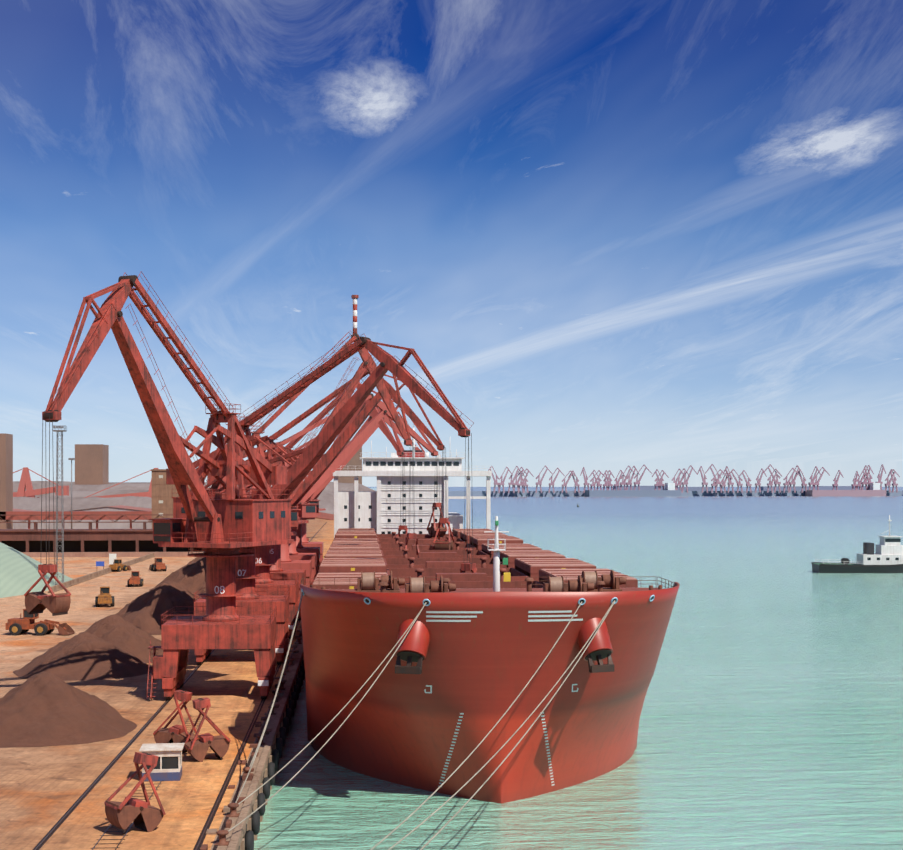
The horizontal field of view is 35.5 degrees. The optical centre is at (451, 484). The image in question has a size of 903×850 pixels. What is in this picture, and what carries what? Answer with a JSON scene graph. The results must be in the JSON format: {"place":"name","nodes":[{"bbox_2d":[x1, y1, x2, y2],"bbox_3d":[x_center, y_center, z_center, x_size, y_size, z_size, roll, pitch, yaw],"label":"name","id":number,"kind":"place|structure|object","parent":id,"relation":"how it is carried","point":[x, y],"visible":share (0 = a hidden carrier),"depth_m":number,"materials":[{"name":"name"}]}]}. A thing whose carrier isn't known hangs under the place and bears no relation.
{"place":"outdoors","nodes":[
{"label":"outdoors","id":0,"kind":"place"},
{"bbox_2d":[0,514,172,529],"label":"conveyor bridge","id":1,"kind":"structure","parent":0,"point":[90,525],"depth_m":471.15,"materials":[{"name":"red metal"}]},
{"bbox_2d":[48,553,154,592],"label":"yard barrier wall","id":2,"kind":"structure","parent":0,"point":[73,582],"depth_m":358.27,"materials":[{"name":"concrete"}]},
{"bbox_2d":[0,518,333,849],"bbox_3d":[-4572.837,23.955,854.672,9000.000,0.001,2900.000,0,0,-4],"label":"quay ground","id":3,"kind":"structure","parent":0,"point":[43,789],"depth_m":127.82,"materials":[{"name":"beige concrete"}]},
{"bbox_2d":[0,542,71,597],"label":"covered stockpile","id":4,"kind":"object","parent":3,"relation":"on","point":[19,574],"visible":0.77,"depth_m":320.03,"materials":[{"name":"green fabric"}]},
{"bbox_2d":[6,609,74,635],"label":"wheel loader","id":5,"kind":"object","parent":3,"relation":"on","point":[18,626],"visible":0.9,"depth_m":223.74,"materials":[{"name":"orange metal"}]},
{"bbox_2d":[13,467,68,497],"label":"stacker reclaimer","id":6,"kind":"object","parent":3,"relation":"on","point":[25,482],"visible":0.48,"depth_m":861.37,"materials":[{"name":"red metal"}]},
{"bbox_2d":[53,425,74,584],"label":"light masts","id":7,"kind":"object","parent":3,"relation":"on","point":[61,483],"visible":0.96,"depth_m":324.82},
{"bbox_2d":[13,505,151,528],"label":"yard warehouses","id":8,"kind":"structure","parent":3,"relation":"on","point":[86,525],"depth_m":688.15,"materials":[{"name":"grey metal"}]},
{"bbox_2d":[0,557,205,747],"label":"ore piles","id":9,"kind":"object","parent":3,"relation":"on","point":[44,704],"visible":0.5,"depth_m":174.79,"materials":[{"name":"soil"}]},
{"bbox_2d":[95,586,114,606],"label":"wheel loader","id":10,"kind":"object","parent":3,"relation":"on","point":[104,596],"visible":1,"depth_m":274.69,"materials":[{"name":"yellow metal"}]},
{"bbox_2d":[96,554,115,568],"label":"sign boards","id":11,"kind":"object","parent":3,"relation":"on","point":[112,557],"visible":0.52,"depth_m":392.30,"materials":[{"name":"white metal"}]},
{"bbox_2d":[21,552,202,556],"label":"wall","id":12,"kind":"structure","parent":3,"relation":"on","point":[106,554],"depth_m":463.41,"materials":[{"name":"brown concrete"}]},
{"bbox_2d":[0,529,202,551],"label":"conveyor shed","id":13,"kind":"structure","parent":12,"relation":"on","point":[93,540],"depth_m":470.56,"materials":[{"name":"black"}]},
{"bbox_2d":[83,468,157,497],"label":"stacker reclaimer","id":14,"kind":"object","parent":3,"relation":"on","point":[145,494],"visible":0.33,"depth_m":885.39,"materials":[{"name":"red metal"}]},
{"bbox_2d":[109,559,131,571],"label":"wheel loader","id":15,"kind":"object","parent":3,"relation":"on","point":[117,565],"visible":0.85,"depth_m":386.50,"materials":[{"name":"yellow metal"}]},
{"bbox_2d":[104,752,165,832],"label":"grab on quay","id":16,"kind":"object","parent":3,"relation":"on","point":[146,816],"visible":0.94,"depth_m":97.21,"materials":[{"name":"metal"}]},
{"bbox_2d":[127,571,143,586],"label":"wheel loader","id":17,"kind":"object","parent":3,"relation":"on","point":[135,578],"visible":1,"depth_m":328.93,"materials":[{"name":"orange metal"}]},
{"bbox_2d":[149,558,166,570],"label":"wheel loader","id":18,"kind":"object","parent":3,"relation":"on","point":[158,564],"visible":1,"depth_m":386.72,"materials":[{"name":"orange metal"}]},
{"bbox_2d":[139,743,184,780],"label":"quay kiosk","id":19,"kind":"object","parent":3,"relation":"on","point":[168,767],"visible":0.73,"depth_m":113.89,"materials":[{"name":"white metal"}]},
{"bbox_2d":[0,511,333,528],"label":"red conveyor gallery","id":20,"kind":"object","parent":3,"relation":"on","point":[96,515],"visible":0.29,"depth_m":589.50,"materials":[{"name":"red metal"}]},
{"bbox_2d":[41,271,293,699],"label":"crane","id":21,"kind":"object","parent":3,"relation":"on","point":[220,529],"visible":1,"depth_m":156.91,"materials":[{"name":"metal"}]},
{"bbox_2d":[24,564,70,615],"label":"grab bucket","id":22,"kind":"object","parent":21,"relation":"attached to","point":[41,601],"visible":1,"depth_m":133.64,"materials":[{"name":"metal"}]},
{"bbox_2d":[214,586,224,593],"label":"crane number","id":23,"kind":"object","parent":21,"relation":"attached to","point":[220,590],"visible":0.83,"depth_m":160.23,"materials":[{"name":"white paint"}]},
{"bbox_2d":[151,469,190,528],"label":"transfer tower","id":24,"kind":"structure","parent":3,"relation":"on","point":[163,493],"depth_m":536.76,"materials":[{"name":"beige"}]},
{"bbox_2d":[153,690,198,751],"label":"grab on quay","id":25,"kind":"object","parent":3,"relation":"on","point":[176,734],"visible":0.69,"depth_m":125.88,"materials":[{"name":"metal"}]},
{"bbox_2d":[33,522,326,849],"bbox_3d":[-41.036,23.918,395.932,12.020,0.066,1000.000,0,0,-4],"label":"crane rails","id":26,"kind":"object","parent":3,"relation":"on","point":[71,809],"visible":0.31,"depth_m":112.70,"materials":[{"name":"metal"}]},
{"bbox_2d":[13,481,374,513],"bbox_3d":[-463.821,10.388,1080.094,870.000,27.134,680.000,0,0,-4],"label":"yard stockpiles","id":27,"kind":"object","parent":3,"relation":"on","point":[325,498],"visible":0.15,"depth_m":966.42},
{"bbox_2d":[184,697,229,761],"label":"grab on quay","id":28,"kind":"object","parent":3,"relation":"on","point":[219,744],"visible":0.96,"depth_m":122.16,"materials":[{"name":"metal"}]},
{"bbox_2d":[200,625,301,849],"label":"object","id":29,"kind":"object","parent":3,"relation":"on","point":[226,809],"visible":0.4,"depth_m":121.34,"materials":[{"name":"metal"}]},
{"bbox_2d":[214,638,301,845],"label":"bollards","id":30,"kind":"object","parent":3,"relation":"on","point":[222,834],"visible":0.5,"depth_m":101.81,"materials":[{"name":"metal"}]},
{"bbox_2d":[204,295,415,638],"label":"crane","id":31,"kind":"object","parent":3,"relation":"on","point":[262,569],"visible":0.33,"depth_m":224.09,"materials":[{"name":"metal"}]},
{"bbox_2d":[166,332,473,664],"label":"crane","id":32,"kind":"object","parent":3,"relation":"on","point":[307,460],"visible":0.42,"depth_m":186.99,"materials":[{"name":"metal"}]},
{"bbox_2d":[246,381,405,584],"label":"crane","id":33,"kind":"object","parent":3,"relation":"on","point":[294,554],"visible":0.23,"depth_m":308.78,"materials":[{"name":"metal"}]},
{"bbox_2d":[207,370,446,619],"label":"crane","id":34,"kind":"object","parent":3,"relation":"on","point":[325,462],"visible":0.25,"depth_m":250.35,"materials":[{"name":"metal"}]},
{"bbox_2d":[235,393,439,587],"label":"crane","id":35,"kind":"object","parent":3,"relation":"on","point":[306,511],"visible":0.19,"depth_m":287.12,"materials":[{"name":"metal"}]},
{"bbox_2d":[289,405,403,563],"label":"crane","id":36,"kind":"object","parent":3,"relation":"on","point":[305,543],"visible":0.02,"depth_m":370.56,"materials":[{"name":"metal"}]},
{"bbox_2d":[283,407,424,574],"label":"crane","id":37,"kind":"object","parent":3,"relation":"on","point":[300,548],"visible":0.1,"depth_m":344.21,"materials":[{"name":"metal"}]},
{"bbox_2d":[0,433,361,528],"bbox_3d":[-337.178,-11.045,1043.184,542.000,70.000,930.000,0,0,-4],"label":"buildings","id":38,"kind":"structure","parent":0,"point":[91,464],"depth_m":1278.91,"materials":[{"name":"brown concrete"}]},
{"bbox_2d":[210,628,303,849],"bbox_3d":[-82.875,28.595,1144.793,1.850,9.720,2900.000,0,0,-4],"label":"quay wall","id":39,"kind":"structure","parent":0,"point":[235,836],"depth_m":120.28,"materials":[{"name":"concrete"}]},
{"bbox_2d":[239,657,304,849],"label":"tyre fenders","id":40,"kind":"object","parent":39,"relation":"attached to","point":[273,766],"visible":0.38,"depth_m":128.10,"materials":[{"name":"black rubber"}]},
{"bbox_2d":[0,0,902,486],"label":"sky","id":41,"kind":"structure","parent":0,"point":[612,235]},
{"bbox_2d":[254,487,902,849],"bbox_3d":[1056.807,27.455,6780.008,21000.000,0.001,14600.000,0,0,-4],"label":"sea water","id":42,"kind":"structure","parent":0,"point":[771,716],"depth_m":169.59,"materials":[{"name":"teal liquid"}]},
{"bbox_2d":[299,582,679,802],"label":"ship hull","id":43,"kind":"object","parent":42,"relation":"on","point":[479,671],"visible":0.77,"depth_m":121.86,"materials":[{"name":"red metal"}]},
{"bbox_2d":[397,525,407,536],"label":"grab bucket","id":44,"kind":"object","parent":43,"relation":"on","point":[402,527],"visible":0.33,"depth_m":304.20,"materials":[{"name":"metal"}]},
{"bbox_2d":[403,533,419,554],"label":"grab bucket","id":45,"kind":"object","parent":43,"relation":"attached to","point":[412,536],"visible":0.33,"depth_m":227.68,"materials":[{"name":"metal"}]},
{"bbox_2d":[333,423,491,537],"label":"ship superstructure","id":46,"kind":"object","parent":43,"relation":"on","point":[378,510],"visible":0.83,"depth_m":327.81,"materials":[{"name":"white metal"}]},
{"bbox_2d":[228,592,614,849],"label":"mooring lines","id":47,"kind":"object","parent":43,"relation":"attached to","point":[411,625],"visible":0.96,"depth_m":105.70,"materials":[{"name":"fabric"}]},
{"bbox_2d":[427,502,447,536],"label":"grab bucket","id":48,"kind":"object","parent":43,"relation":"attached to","point":[432,529],"visible":0.92,"depth_m":297.94,"materials":[{"name":"metal"}]},
{"bbox_2d":[433,518,454,549],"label":"grab bucket","id":49,"kind":"object","parent":43,"relation":"on","point":[443,544],"visible":0.75,"depth_m":246.64,"materials":[{"name":"metal"}]},
{"bbox_2d":[460,563,476,572],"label":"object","id":50,"kind":"object","parent":43,"relation":"attached to","point":[471,567],"visible":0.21,"depth_m":176.65,"materials":[{"name":"metal"}]},
{"bbox_2d":[311,528,637,588],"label":"ship deck hatches","id":51,"kind":"object","parent":43,"relation":"on","point":[351,554],"visible":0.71,"depth_m":195.86,"materials":[{"name":"brown metal"}]},
{"bbox_2d":[301,589,654,673],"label":"ship anchors","id":52,"kind":"object","parent":43,"relation":"attached to","point":[413,647],"visible":0.85,"depth_m":118.04,"materials":[{"name":"red metal"}]},
{"bbox_2d":[301,516,672,592],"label":"deck machinery","id":53,"kind":"object","parent":43,"relation":"on","point":[583,582],"visible":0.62,"depth_m":126.83,"materials":[{"name":"brown metal"}]},
{"bbox_2d":[424,610,582,786],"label":"hull markings","id":54,"kind":"object","parent":43,"relation":"on","point":[534,620],"visible":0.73,"depth_m":118.05,"materials":[{"name":"white paint"}]},
{"bbox_2d":[448,464,902,496],"bbox_3d":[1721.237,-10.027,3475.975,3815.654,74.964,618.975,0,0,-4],"label":"distant port cranes","id":55,"kind":"object","parent":42,"relation":"on","point":[659,489],"visible":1,"depth_m":3168.78,"materials":[{"name":"pink"}]},
{"bbox_2d":[811,515,902,572],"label":"tug boat","id":56,"kind":"object","parent":42,"relation":"on","point":[887,557],"visible":0.9,"depth_m":435.37,"materials":[{"name":"grey metal"}]}
]}

